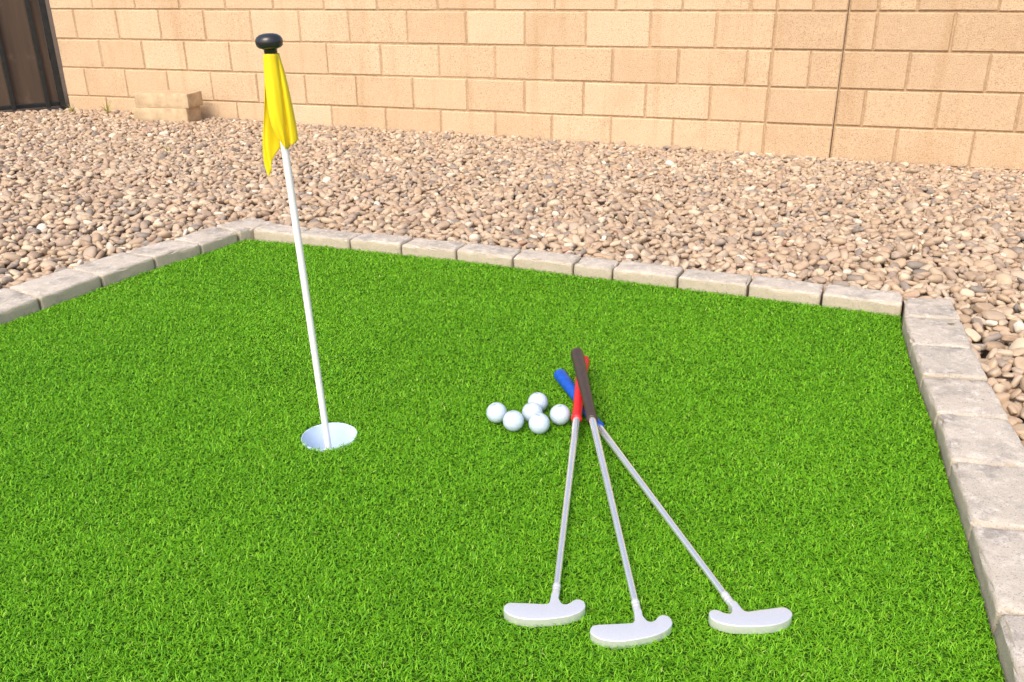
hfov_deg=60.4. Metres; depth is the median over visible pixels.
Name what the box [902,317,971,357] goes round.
edging block
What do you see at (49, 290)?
edging block
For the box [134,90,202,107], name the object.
cap block
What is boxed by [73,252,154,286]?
edging block
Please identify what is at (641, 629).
putter
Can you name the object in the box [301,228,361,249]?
edging block
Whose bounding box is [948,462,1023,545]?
edging block
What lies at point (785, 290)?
edging block
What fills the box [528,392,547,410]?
golf ball
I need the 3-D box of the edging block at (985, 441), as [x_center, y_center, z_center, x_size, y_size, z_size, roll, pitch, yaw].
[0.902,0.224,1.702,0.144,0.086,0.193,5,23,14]
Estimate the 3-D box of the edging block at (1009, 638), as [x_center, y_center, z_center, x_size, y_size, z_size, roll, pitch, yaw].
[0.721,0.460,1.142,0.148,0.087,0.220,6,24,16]
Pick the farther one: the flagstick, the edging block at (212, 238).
the edging block at (212, 238)
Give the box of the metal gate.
[0,0,65,110]
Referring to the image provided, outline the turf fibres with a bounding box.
[0,238,1005,681]
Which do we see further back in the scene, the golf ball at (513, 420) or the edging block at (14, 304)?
the edging block at (14, 304)
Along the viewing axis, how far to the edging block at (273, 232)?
3.12 m
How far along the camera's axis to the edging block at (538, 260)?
2.77 m
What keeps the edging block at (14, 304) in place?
on the ground
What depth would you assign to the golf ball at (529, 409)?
1.81 m
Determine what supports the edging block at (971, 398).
on the ground
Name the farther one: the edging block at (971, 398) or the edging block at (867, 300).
the edging block at (867, 300)
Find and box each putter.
[503,355,589,626]
[554,369,791,633]
[570,347,671,648]
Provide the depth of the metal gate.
6.59 m
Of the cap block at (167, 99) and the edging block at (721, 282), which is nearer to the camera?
the edging block at (721, 282)
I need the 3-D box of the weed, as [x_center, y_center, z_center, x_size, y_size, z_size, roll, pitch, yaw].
[-3.033,-1.753,6.602,0.122,0.128,0.180,16,28,34]
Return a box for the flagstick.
[255,33,331,448]
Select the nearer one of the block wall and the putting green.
the putting green
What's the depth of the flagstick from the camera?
1.56 m
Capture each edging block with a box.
[0,288,39,324]
[9,268,100,309]
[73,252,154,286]
[125,240,199,268]
[174,226,237,254]
[216,217,272,241]
[254,223,309,243]
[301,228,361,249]
[350,233,412,254]
[402,238,466,260]
[457,242,521,267]
[514,249,580,275]
[574,257,619,278]
[613,260,682,287]
[678,269,751,296]
[749,276,823,306]
[822,285,902,316]
[901,298,960,329]
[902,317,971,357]
[910,344,987,391]
[920,378,1008,432]
[934,414,1023,479]
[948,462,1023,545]
[968,526,1023,636]
[994,615,1023,681]
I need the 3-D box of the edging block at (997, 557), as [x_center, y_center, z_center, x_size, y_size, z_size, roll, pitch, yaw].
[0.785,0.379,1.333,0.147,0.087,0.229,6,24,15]
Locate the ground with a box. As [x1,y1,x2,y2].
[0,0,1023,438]
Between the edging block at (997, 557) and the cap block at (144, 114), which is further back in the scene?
the cap block at (144, 114)
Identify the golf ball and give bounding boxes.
[486,402,506,422]
[503,410,523,431]
[522,402,542,421]
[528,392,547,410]
[528,413,549,433]
[550,404,570,424]
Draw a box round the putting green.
[0,242,1004,681]
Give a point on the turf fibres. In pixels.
(340, 264)
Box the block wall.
[49,0,1023,169]
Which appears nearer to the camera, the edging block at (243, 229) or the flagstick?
the flagstick
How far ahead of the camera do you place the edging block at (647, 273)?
2.65 m
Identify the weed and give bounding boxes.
[102,102,114,112]
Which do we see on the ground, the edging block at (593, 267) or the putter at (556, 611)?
the edging block at (593, 267)
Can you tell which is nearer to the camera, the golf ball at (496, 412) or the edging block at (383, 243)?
the golf ball at (496, 412)
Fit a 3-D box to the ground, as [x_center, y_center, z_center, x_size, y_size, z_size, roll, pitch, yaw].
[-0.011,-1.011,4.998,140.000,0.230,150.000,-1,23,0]
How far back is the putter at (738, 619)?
1.29 m
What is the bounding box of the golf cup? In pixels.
[301,422,356,451]
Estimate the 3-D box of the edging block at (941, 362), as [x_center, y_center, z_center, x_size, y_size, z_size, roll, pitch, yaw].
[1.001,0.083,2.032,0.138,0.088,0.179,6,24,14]
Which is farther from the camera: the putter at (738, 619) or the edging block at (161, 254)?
the edging block at (161, 254)
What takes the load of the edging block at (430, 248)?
on the ground
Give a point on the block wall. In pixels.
(931, 82)
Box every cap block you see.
[132,106,201,121]
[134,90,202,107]
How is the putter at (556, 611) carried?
on the turf fibres
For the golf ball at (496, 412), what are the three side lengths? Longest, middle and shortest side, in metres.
0.043 x 0.043 x 0.043 m
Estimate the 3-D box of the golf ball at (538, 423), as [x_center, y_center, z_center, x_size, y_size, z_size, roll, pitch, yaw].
[0.055,0.167,1.782,0.043,0.043,0.043,18,26,21]
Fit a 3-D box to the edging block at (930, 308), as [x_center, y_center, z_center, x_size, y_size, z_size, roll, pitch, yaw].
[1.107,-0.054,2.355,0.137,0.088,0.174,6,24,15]
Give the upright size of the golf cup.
0.102 m
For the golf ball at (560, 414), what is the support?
on the turf fibres

